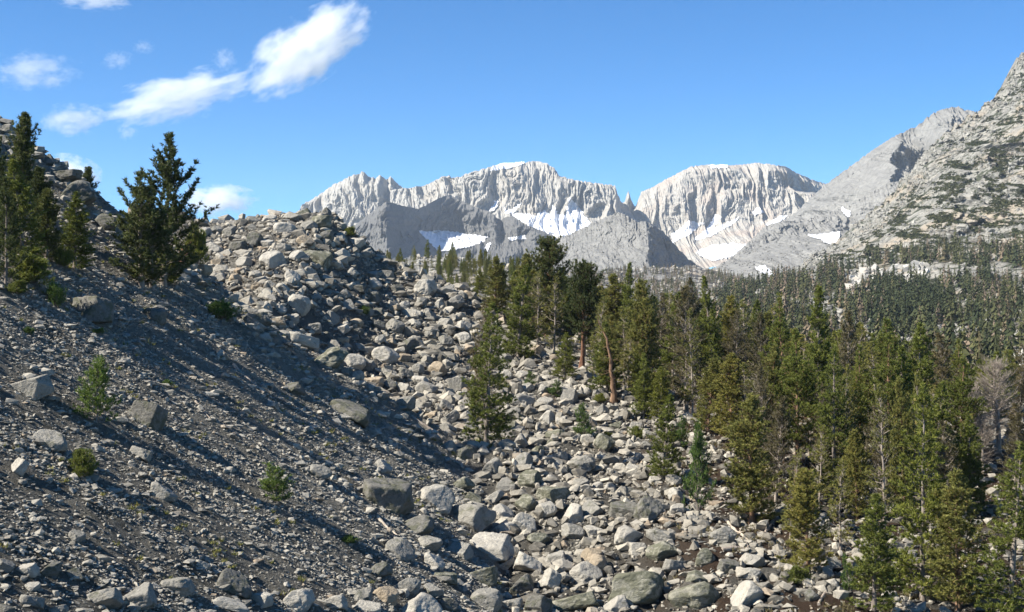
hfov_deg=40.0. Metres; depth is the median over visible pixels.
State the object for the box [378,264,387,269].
boulder
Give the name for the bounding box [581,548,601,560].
boulder
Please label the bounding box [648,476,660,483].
boulder
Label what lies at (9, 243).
pine tree
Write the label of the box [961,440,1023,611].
pine tree
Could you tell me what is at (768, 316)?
pine tree
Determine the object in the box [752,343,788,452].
pine tree
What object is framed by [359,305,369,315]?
shrub
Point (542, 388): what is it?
boulder
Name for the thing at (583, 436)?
boulder
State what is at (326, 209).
boulder
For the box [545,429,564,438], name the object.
boulder
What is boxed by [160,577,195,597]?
boulder
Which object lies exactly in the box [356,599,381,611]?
boulder
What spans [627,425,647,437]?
pine bush
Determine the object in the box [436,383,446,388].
boulder
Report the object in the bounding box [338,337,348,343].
boulder
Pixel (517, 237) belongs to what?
snowfield
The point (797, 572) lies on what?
pine sapling
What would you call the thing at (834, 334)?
pine tree
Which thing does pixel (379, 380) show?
boulder
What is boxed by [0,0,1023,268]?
sky
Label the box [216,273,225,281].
boulder
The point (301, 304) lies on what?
boulder
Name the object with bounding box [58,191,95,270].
pine tree
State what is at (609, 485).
boulder
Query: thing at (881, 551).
pine tree
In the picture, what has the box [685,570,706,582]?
boulder
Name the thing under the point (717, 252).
snowfield
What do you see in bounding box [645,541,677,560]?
boulder
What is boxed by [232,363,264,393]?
fallen log
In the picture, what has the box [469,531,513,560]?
boulder
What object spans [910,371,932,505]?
pine tree
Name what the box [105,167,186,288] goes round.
pine tree
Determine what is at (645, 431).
boulder
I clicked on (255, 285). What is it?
boulder
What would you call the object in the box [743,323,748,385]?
pine tree
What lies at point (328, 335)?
boulder
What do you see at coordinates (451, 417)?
boulder
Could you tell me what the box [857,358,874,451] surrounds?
pine tree
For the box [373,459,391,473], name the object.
boulder
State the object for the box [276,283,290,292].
boulder
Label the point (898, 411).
pine tree
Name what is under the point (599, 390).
boulder
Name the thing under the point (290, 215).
boulder
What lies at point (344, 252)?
boulder
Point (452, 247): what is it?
pine
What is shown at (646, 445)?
boulder
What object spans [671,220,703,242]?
snowfield
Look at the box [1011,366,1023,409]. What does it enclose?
pine tree
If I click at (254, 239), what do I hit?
boulder
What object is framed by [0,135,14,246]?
pine tree
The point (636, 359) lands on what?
pine tree
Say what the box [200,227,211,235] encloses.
boulder
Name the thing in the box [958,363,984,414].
pine tree
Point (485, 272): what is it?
pine
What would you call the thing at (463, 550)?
boulder
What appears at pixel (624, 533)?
boulder
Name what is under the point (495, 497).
boulder
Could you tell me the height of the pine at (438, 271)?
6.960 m
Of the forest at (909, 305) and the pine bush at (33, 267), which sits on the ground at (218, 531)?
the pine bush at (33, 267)
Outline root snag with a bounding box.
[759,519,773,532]
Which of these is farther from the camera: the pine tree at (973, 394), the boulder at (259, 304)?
the boulder at (259, 304)
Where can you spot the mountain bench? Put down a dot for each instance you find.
(843, 222)
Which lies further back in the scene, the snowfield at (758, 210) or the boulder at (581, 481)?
the snowfield at (758, 210)
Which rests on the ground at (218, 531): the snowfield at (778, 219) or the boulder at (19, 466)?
the boulder at (19, 466)
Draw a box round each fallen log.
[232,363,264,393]
[376,515,398,535]
[411,415,442,437]
[721,539,766,555]
[724,519,748,539]
[817,592,827,604]
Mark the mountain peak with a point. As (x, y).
(353, 200)
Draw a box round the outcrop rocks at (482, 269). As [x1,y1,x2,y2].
[408,254,559,290]
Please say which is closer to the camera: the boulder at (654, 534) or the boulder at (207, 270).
the boulder at (654, 534)
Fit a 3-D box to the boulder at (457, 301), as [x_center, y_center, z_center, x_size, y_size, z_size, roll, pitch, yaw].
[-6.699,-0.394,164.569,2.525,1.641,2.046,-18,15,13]
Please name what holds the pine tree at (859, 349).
on the ground at (218, 531)
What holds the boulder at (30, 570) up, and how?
on the ground at (218, 531)
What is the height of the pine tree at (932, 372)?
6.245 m
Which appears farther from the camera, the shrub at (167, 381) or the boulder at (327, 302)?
the boulder at (327, 302)
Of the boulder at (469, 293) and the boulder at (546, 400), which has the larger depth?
the boulder at (469, 293)
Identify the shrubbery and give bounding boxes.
[795,72,1023,282]
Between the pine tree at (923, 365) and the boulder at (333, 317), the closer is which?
the pine tree at (923, 365)
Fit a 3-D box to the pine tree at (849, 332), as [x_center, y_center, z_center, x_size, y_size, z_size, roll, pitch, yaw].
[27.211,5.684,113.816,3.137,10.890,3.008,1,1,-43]
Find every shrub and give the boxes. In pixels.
[22,326,34,334]
[45,278,68,306]
[91,327,104,333]
[161,378,172,385]
[205,298,244,321]
[341,534,360,543]
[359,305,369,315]
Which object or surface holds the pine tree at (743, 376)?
on the ground at (218, 531)
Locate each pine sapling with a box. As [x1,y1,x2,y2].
[69,353,122,423]
[257,461,296,501]
[524,371,537,384]
[546,379,562,397]
[572,402,597,436]
[673,415,691,446]
[781,564,815,583]
[840,553,856,594]
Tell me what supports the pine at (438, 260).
on the hill knoll
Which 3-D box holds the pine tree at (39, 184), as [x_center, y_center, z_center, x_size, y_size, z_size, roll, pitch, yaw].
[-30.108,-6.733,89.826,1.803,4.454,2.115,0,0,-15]
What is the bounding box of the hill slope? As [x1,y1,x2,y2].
[700,53,1023,356]
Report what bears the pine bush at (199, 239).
on the ground at (218, 531)
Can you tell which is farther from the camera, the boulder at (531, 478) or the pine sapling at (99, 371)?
the boulder at (531, 478)
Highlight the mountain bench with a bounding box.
[713,181,898,280]
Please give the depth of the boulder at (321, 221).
165.48 m
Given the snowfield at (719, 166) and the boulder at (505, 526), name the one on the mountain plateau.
the snowfield at (719, 166)
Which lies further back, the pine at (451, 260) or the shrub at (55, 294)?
the pine at (451, 260)
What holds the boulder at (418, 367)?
on the ground at (218, 531)
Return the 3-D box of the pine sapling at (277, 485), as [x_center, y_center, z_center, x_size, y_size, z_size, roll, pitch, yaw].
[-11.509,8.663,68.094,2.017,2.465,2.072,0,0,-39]
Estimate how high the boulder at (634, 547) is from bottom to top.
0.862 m
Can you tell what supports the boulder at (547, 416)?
on the ground at (218, 531)
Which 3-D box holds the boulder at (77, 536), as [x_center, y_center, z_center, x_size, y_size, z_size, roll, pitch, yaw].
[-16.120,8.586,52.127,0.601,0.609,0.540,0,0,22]
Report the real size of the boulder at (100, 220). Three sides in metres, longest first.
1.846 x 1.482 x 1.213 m
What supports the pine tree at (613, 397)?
on the ground at (218, 531)
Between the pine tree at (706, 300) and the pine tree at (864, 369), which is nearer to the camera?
the pine tree at (864, 369)
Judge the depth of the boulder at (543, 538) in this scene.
85.67 m
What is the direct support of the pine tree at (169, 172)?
on the ground at (218, 531)
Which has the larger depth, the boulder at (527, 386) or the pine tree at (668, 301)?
the pine tree at (668, 301)
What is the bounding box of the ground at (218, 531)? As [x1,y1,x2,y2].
[0,123,1023,611]
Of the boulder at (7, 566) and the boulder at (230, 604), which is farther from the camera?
the boulder at (230, 604)
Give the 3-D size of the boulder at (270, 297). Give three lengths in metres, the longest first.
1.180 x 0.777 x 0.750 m
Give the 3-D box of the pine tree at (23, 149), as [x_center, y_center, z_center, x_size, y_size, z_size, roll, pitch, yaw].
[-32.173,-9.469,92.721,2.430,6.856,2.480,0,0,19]
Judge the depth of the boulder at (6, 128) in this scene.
107.08 m
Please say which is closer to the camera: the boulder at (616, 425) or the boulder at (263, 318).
the boulder at (263, 318)
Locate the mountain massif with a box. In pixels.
[390,161,638,238]
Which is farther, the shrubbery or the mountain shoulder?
the mountain shoulder
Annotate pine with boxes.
[399,248,402,261]
[423,261,429,272]
[424,240,430,257]
[435,253,441,269]
[436,245,441,259]
[436,265,441,274]
[442,258,446,272]
[446,258,453,277]
[448,255,453,271]
[451,242,454,258]
[454,254,458,266]
[459,259,463,272]
[461,271,466,281]
[464,251,469,269]
[469,261,472,274]
[472,259,476,274]
[478,249,483,266]
[483,258,488,275]
[483,267,486,284]
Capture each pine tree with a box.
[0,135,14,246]
[0,157,49,262]
[0,175,29,284]
[5,111,41,202]
[29,166,53,218]
[29,187,63,262]
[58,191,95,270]
[82,166,100,189]
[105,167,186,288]
[121,131,219,286]
[122,197,195,289]
[154,225,181,283]
[457,302,521,448]
[463,301,502,420]
[471,267,486,293]
[477,256,512,311]
[500,263,543,359]
[502,281,514,317]
[505,271,518,305]
[509,253,543,324]
[520,276,545,343]
[525,235,573,336]
[527,270,550,344]
[536,277,564,335]
[539,276,569,353]
[549,332,579,380]
[553,272,569,326]
[559,295,577,335]
[561,257,609,367]
[572,264,598,356]
[586,296,616,386]
[586,312,600,368]
[586,320,626,394]
[587,286,604,335]
[592,273,626,339]
[595,313,629,403]
[607,315,619,354]
[607,321,626,359]
[611,306,633,374]
[615,261,638,355]
[618,332,635,388]
[623,277,666,397]
[628,333,655,397]
[629,353,658,419]
[646,366,675,419]
[646,394,686,480]
[649,298,671,367]
[655,291,670,332]
[655,292,688,392]
[658,291,673,350]
[660,285,709,413]
[677,316,714,388]
[678,308,704,413]
[680,293,697,330]
[681,419,716,510]
[682,276,702,312]
[690,358,722,434]
[696,275,724,372]
[700,307,726,363]
[707,352,751,441]
[714,318,727,356]
[716,294,741,369]
[718,308,753,383]
[719,392,783,524]
[728,320,759,365]
[732,362,754,427]
[734,299,756,374]
[740,361,781,465]
[743,312,771,393]
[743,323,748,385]
[747,299,761,375]
[749,311,780,385]
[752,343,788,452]
[754,365,775,491]
[757,395,795,503]
[758,291,814,402]
[766,327,826,481]
[769,303,777,321]
[773,313,787,367]
[774,375,802,463]
[774,467,833,572]
[777,448,801,535]
[782,328,807,358]
[795,334,816,371]
[798,282,836,424]
[799,383,821,455]
[801,346,868,498]
[808,383,835,458]
[808,424,834,507]
[816,380,857,480]
[821,330,838,390]
[825,460,857,549]
[828,329,847,391]
[829,330,837,347]
[831,310,865,407]
[832,363,859,491]
[835,429,874,518]
[845,343,878,432]
[846,493,908,611]
[847,359,874,446]
[849,325,870,385]
[852,321,878,387]
[857,334,914,463]
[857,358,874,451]
[858,347,879,391]
[861,404,896,503]
[862,382,903,525]
[865,344,884,406]
[866,333,885,388]
[871,318,905,382]
[875,319,896,390]
[879,344,920,457]
[882,381,975,601]
[885,376,920,506]
[893,321,941,455]
[902,391,927,458]
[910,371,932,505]
[912,350,941,391]
[912,380,954,506]
[917,335,942,397]
[918,384,937,454]
[921,467,992,610]
[926,333,966,430]
[927,420,964,512]
[935,357,954,383]
[941,355,991,442]
[947,338,970,393]
[947,423,976,496]
[952,363,968,413]
[952,415,994,513]
[957,381,991,446]
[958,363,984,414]
[959,413,982,454]
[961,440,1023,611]
[972,359,982,382]
[972,414,1005,472]
[974,368,983,393]
[976,359,991,400]
[979,351,1020,418]
[996,413,1023,488]
[997,349,1019,416]
[1002,350,1019,402]
[1005,403,1023,460]
[1010,343,1023,403]
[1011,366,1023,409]
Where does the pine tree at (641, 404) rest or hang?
on the ground at (218, 531)
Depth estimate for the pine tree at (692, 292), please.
147.48 m
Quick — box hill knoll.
[402,256,585,316]
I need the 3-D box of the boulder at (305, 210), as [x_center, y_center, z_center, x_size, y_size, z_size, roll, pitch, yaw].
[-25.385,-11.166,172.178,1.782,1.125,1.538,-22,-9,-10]
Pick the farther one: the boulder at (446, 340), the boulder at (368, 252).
the boulder at (368, 252)
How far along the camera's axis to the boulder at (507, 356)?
149.14 m
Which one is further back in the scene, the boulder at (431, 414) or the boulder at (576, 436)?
the boulder at (431, 414)
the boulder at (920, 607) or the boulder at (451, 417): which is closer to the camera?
the boulder at (920, 607)
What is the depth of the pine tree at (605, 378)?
130.34 m
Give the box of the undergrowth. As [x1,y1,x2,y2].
[629,349,1023,611]
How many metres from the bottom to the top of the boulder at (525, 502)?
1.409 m
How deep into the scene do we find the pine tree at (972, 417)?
101.03 m
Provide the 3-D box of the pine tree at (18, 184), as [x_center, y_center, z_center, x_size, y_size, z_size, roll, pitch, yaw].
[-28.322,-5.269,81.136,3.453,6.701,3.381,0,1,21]
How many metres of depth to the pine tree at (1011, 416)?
106.16 m
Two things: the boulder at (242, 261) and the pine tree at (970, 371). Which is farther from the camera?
the boulder at (242, 261)
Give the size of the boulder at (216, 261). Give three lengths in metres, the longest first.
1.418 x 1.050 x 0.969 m
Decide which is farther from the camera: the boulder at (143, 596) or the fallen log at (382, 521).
the fallen log at (382, 521)
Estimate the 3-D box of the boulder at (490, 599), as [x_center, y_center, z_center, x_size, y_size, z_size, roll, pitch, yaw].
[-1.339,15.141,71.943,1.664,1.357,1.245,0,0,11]
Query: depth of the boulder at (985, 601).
75.37 m
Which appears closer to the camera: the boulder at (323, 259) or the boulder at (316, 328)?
the boulder at (316, 328)
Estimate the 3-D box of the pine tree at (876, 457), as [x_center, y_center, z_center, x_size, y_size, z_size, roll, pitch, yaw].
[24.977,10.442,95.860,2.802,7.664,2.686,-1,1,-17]
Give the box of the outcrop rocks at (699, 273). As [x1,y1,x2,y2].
[566,265,723,299]
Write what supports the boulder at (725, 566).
on the ground at (218, 531)
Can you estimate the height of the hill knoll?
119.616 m
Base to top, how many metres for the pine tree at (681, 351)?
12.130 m
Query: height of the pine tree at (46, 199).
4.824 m
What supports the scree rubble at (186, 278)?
on the ground at (218, 531)
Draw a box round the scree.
[0,123,510,611]
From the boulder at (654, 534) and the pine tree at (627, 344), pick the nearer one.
the boulder at (654, 534)
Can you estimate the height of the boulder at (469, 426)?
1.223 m
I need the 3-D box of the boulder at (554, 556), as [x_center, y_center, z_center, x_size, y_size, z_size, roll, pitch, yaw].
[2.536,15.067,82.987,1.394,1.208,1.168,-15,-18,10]
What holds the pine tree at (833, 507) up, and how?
on the ground at (218, 531)
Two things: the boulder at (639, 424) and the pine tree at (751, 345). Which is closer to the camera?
the boulder at (639, 424)
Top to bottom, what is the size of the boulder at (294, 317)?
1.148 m
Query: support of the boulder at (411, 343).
on the ground at (218, 531)
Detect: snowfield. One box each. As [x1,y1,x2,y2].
[419,230,486,250]
[485,242,490,251]
[489,200,497,210]
[490,161,524,170]
[503,204,520,213]
[509,198,590,236]
[509,235,525,240]
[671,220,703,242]
[695,214,738,239]
[696,243,745,260]
[708,164,727,168]
[752,207,763,215]
[755,265,772,274]
[766,215,786,224]
[808,231,839,243]
[841,207,850,216]
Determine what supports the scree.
on the ground at (218, 531)
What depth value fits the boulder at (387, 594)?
64.27 m
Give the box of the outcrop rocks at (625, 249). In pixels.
[531,213,703,270]
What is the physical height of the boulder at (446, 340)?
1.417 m
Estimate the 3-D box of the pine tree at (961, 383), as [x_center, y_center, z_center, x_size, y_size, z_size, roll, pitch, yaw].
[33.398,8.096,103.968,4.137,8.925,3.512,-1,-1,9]
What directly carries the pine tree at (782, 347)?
on the ground at (218, 531)
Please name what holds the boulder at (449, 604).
on the ground at (218, 531)
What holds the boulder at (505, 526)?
on the ground at (218, 531)
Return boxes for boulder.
[0,124,15,133]
[0,559,15,572]
[0,604,15,611]
[9,374,54,400]
[11,457,29,476]
[16,562,39,577]
[19,594,44,609]
[25,582,40,590]
[32,429,67,450]
[39,561,60,576]
[43,154,55,165]
[49,604,68,611]
[50,169,82,181]
[61,180,95,205]
[65,567,83,580]
[68,529,85,543]
[72,296,114,323]
[86,587,123,608]
[94,213,115,229]
[125,582,156,609]
[127,400,167,430]
[130,445,153,462]
[143,308,167,325]
[150,481,177,501]
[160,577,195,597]
[196,559,210,569]
[198,264,212,275]
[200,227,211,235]
[206,242,223,252]
[210,218,224,222]
[211,225,222,233]
[211,259,222,264]
[213,596,249,611]
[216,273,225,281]
[217,568,251,598]
[222,226,236,235]
[228,240,246,249]
[228,273,241,281]
[235,256,252,266]
[242,312,271,327]
[245,224,256,230]
[246,216,260,222]
[246,232,263,246]
[248,270,261,278]
[251,282,263,288]
[251,592,273,607]
[256,301,272,311]
[259,250,286,269]
[260,239,273,246]
[261,214,276,220]
[265,294,275,300]
[266,280,275,286]
[272,318,285,325]
[273,222,295,233]
[275,304,286,314]
[276,243,291,250]
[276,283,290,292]
[282,211,302,220]
[282,588,314,611]
[284,269,300,283]
[286,382,306,395]
[287,294,310,315]
[288,331,318,351]
[289,250,305,261]
[289,313,298,323]
[296,235,315,249]
[297,285,307,293]
[298,208,310,214]
[301,220,317,230]
[304,250,332,268]
[304,266,316,274]
[305,322,321,334]
[308,464,332,479]
[311,215,331,227]
[312,291,321,299]
[314,346,348,368]
[319,230,333,240]
[321,207,331,215]
[323,299,332,306]
[324,310,339,324]
[324,331,334,339]
[327,595,347,609]
[328,399,369,427]
[334,232,347,244]
[335,248,350,256]
[336,222,346,229]
[336,323,349,334]
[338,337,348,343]
[340,289,350,298]
[342,299,354,310]
[343,353,365,370]
[347,267,359,276]
[350,238,364,247]
[350,318,363,327]
[351,586,372,601]
[352,328,363,335]
[352,343,364,350]
[352,370,364,379]
[354,285,364,293]
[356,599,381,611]
[360,248,374,257]
[362,478,413,515]
[364,360,376,370]
[364,376,383,387]
[366,291,381,304]
[366,308,373,316]
[369,270,378,277]
[369,278,381,289]
[371,320,384,329]
[371,346,399,363]
[371,562,392,576]
[373,308,384,315]
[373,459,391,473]
[373,586,398,605]
[375,334,386,342]
[376,391,388,399]
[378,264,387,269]
[381,270,394,277]
[382,368,396,375]
[383,377,396,388]
[385,538,414,561]
[386,318,404,332]
[387,304,399,311]
[387,338,396,345]
[390,284,404,291]
[394,270,402,275]
[396,396,415,410]
[396,577,420,594]
[397,382,410,392]
[398,353,411,360]
[398,367,413,378]
[400,301,409,307]
[401,592,442,611]
[402,338,419,350]
[405,514,434,533]
[409,319,420,326]
[411,363,423,372]
[412,375,428,382]
[413,279,436,295]
[415,381,437,393]
[416,297,426,304]
[418,535,442,550]
[419,353,432,359]
[420,484,454,513]
[421,402,431,408]
[423,329,434,337]
[423,583,443,596]
[424,309,436,318]
[424,552,445,570]
[425,411,437,418]
[428,361,446,375]
[434,299,444,307]
[434,571,457,584]
[435,349,448,360]
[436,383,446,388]
[437,318,452,326]
[439,335,452,346]
[439,399,453,410]
[439,409,458,423]
[439,423,456,432]
[440,284,454,293]
[440,598,458,610]
[444,440,456,451]
[446,376,467,390]
[447,541,473,559]
[448,294,464,308]
[453,331,471,343]
[453,503,496,532]
[454,476,474,489]
[456,445,476,460]
[457,320,471,330]
[458,399,469,404]
[460,410,473,418]
[463,421,478,432]
[464,290,476,298]
[464,492,481,502]
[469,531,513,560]
[470,566,497,586]
[470,588,502,611]
[477,444,489,454]
[482,457,502,474]
[485,489,503,503]
[492,503,513,517]
[495,477,516,491]
[495,521,515,530]
[499,353,513,361]
[499,556,514,569]
[501,369,512,379]
[502,597,522,609]
[506,407,520,417]
[507,420,516,426]
[509,393,534,405]
[509,573,534,593]
[512,512,536,531]
[513,551,541,571]
[514,433,528,446]
[515,370,528,377]
[515,452,532,464]
[515,494,536,511]
[518,469,543,487]
[522,382,534,390]
[524,595,551,611]
[527,533,549,543]
[532,446,545,451]
[536,486,570,502]
[536,501,556,516]
[537,384,548,392]
[537,397,553,404]
[539,410,554,423]
[540,568,561,589]
[544,550,565,562]
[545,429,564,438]
[552,452,567,459]
[552,591,599,611]
[555,416,566,424]
[560,389,577,402]
[561,523,584,538]
[564,503,582,522]
[568,455,595,471]
[569,561,602,582]
[572,433,580,441]
[572,478,589,485]
[580,434,592,443]
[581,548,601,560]
[582,500,603,515]
[583,525,602,538]
[584,387,592,395]
[589,553,606,573]
[592,387,607,394]
[592,482,603,488]
[594,433,614,450]
[595,404,608,412]
[603,595,629,611]
[604,482,616,489]
[607,421,621,428]
[608,501,636,518]
[608,570,663,603]
[614,525,643,544]
[621,389,629,398]
[625,438,633,446]
[625,464,638,470]
[628,422,641,430]
[628,542,646,556]
[633,495,663,521]
[641,441,651,448]
[642,429,650,438]
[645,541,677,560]
[646,528,670,541]
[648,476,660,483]
[662,559,685,572]
[663,519,676,527]
[667,487,683,500]
[668,581,719,609]
[670,503,684,512]
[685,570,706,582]
[687,515,699,518]
[695,548,715,565]
[709,526,736,543]
[717,559,739,573]
[730,580,764,608]
[738,567,761,579]
[739,553,764,567]
[804,589,820,601]
[821,565,833,576]
[826,578,839,589]
[907,601,925,611]
[980,596,998,605]
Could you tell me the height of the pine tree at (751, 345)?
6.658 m
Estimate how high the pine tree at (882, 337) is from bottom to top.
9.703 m
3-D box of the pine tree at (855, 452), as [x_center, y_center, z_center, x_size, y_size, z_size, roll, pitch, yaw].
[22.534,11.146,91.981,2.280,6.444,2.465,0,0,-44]
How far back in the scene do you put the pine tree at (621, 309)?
139.92 m
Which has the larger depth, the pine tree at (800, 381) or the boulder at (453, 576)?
the pine tree at (800, 381)
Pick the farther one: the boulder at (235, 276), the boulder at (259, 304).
the boulder at (235, 276)
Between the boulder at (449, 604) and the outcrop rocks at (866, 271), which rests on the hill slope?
the outcrop rocks at (866, 271)
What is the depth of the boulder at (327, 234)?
161.15 m
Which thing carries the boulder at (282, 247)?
on the ground at (218, 531)
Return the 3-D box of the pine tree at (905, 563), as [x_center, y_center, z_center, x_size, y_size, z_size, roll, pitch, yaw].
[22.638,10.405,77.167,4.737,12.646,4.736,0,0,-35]
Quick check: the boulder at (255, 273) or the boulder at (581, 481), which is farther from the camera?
the boulder at (255, 273)
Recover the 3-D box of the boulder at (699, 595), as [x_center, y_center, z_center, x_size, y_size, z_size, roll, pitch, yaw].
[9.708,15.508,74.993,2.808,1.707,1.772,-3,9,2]
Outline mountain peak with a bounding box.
[297,171,402,226]
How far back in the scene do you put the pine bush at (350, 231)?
170.64 m
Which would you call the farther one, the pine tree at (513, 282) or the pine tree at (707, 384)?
the pine tree at (513, 282)
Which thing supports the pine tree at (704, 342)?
on the ground at (218, 531)
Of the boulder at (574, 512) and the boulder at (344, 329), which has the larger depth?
the boulder at (344, 329)
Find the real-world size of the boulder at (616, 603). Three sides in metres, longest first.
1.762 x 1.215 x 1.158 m
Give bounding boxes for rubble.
[0,116,511,611]
[126,207,1023,611]
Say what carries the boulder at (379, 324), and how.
on the ground at (218, 531)
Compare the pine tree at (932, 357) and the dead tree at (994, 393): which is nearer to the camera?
the dead tree at (994, 393)
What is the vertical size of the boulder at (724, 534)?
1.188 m
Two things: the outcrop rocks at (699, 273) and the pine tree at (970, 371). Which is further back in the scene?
the outcrop rocks at (699, 273)
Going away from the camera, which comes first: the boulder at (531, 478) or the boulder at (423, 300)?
the boulder at (531, 478)
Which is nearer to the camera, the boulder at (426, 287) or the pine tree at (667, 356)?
the pine tree at (667, 356)
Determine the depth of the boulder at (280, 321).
106.42 m
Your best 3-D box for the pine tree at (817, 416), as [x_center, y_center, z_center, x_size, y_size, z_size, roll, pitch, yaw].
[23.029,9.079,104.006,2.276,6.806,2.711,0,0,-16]
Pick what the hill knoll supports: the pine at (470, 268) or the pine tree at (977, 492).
the pine at (470, 268)
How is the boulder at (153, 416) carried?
on the ground at (218, 531)
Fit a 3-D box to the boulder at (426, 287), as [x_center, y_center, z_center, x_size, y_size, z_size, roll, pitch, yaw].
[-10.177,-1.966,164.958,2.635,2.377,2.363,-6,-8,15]
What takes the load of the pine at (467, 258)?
on the hill knoll
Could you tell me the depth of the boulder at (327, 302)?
143.52 m
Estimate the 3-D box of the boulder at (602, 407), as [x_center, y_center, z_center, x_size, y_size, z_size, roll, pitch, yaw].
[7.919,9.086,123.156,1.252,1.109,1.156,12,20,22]
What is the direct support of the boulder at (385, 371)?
on the ground at (218, 531)
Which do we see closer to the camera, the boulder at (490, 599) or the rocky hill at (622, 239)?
the boulder at (490, 599)
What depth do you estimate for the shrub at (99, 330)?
77.55 m
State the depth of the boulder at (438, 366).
138.45 m
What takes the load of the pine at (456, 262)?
on the hill knoll
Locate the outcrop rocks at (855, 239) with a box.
[698,52,1023,339]
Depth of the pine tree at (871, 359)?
127.30 m
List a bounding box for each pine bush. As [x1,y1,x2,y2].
[4,250,55,286]
[4,277,29,293]
[52,244,76,268]
[67,447,99,477]
[179,222,209,263]
[341,225,356,236]
[591,392,607,401]
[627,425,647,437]
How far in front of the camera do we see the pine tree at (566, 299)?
170.08 m
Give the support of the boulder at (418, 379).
on the ground at (218, 531)
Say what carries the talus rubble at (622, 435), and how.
on the ground at (218, 531)
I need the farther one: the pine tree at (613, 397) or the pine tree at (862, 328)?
the pine tree at (862, 328)
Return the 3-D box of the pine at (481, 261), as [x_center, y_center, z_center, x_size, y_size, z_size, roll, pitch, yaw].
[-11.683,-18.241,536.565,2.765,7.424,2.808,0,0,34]
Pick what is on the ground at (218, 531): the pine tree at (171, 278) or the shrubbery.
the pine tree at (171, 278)
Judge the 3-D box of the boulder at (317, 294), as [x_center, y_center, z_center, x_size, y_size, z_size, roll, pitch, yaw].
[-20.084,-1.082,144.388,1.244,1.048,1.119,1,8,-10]
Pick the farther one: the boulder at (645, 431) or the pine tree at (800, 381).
the boulder at (645, 431)
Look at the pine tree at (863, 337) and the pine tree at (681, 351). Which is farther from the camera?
the pine tree at (863, 337)
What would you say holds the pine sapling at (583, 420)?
on the ground at (218, 531)
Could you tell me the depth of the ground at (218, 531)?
73.96 m
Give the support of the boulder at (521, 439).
on the ground at (218, 531)
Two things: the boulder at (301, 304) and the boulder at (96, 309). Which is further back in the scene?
the boulder at (301, 304)
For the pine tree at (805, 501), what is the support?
on the ground at (218, 531)
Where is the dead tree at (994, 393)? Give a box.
[969,354,1023,451]
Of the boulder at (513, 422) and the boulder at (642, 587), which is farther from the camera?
the boulder at (513, 422)
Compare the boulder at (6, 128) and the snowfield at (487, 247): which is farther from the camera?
the snowfield at (487, 247)
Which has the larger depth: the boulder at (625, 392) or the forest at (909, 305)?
the forest at (909, 305)
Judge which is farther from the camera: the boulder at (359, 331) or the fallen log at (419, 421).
the boulder at (359, 331)
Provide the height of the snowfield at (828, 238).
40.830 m
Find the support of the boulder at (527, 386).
on the ground at (218, 531)
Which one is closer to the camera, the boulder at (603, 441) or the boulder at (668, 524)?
the boulder at (668, 524)
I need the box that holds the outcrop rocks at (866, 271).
[844,260,929,294]
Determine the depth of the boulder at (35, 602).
46.06 m
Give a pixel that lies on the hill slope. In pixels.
(942, 143)
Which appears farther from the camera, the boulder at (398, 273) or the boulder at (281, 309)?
the boulder at (398, 273)
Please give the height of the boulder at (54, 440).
0.932 m
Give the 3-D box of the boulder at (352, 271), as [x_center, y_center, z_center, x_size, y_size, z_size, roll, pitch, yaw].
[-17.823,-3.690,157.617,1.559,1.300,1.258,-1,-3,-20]
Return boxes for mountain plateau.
[632,163,824,267]
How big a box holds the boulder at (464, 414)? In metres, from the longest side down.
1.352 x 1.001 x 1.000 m
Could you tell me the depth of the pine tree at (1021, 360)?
133.22 m
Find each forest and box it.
[547,262,761,303]
[681,226,1023,378]
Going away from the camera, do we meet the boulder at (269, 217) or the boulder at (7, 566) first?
the boulder at (7, 566)
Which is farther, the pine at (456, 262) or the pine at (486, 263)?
the pine at (456, 262)
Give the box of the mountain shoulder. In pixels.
[786,106,974,221]
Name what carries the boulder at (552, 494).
on the ground at (218, 531)
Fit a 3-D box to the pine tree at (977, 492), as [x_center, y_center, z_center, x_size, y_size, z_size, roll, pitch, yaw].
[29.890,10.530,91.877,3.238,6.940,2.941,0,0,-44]
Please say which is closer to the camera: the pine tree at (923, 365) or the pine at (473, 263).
the pine tree at (923, 365)
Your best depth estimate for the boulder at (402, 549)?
71.28 m
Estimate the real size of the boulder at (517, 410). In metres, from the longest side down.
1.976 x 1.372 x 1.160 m
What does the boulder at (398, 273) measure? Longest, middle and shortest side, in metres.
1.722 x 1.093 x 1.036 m
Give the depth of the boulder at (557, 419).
120.40 m
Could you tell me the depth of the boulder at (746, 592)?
73.28 m
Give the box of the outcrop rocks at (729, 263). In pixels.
[714,182,896,274]
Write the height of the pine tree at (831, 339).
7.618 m
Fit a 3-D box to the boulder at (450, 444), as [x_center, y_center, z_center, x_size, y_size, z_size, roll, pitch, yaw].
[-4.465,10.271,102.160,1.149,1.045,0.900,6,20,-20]
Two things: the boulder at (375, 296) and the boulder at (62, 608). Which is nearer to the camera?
the boulder at (62, 608)
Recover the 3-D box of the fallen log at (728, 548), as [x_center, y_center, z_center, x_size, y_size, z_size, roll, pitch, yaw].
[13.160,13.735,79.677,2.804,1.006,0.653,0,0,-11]
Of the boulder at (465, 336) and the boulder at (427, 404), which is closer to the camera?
the boulder at (427, 404)
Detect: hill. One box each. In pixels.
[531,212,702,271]
[567,264,737,307]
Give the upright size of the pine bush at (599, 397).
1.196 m
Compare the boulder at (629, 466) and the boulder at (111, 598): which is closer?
the boulder at (111, 598)
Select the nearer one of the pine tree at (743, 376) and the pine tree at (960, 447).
the pine tree at (960, 447)
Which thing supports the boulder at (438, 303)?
on the ground at (218, 531)

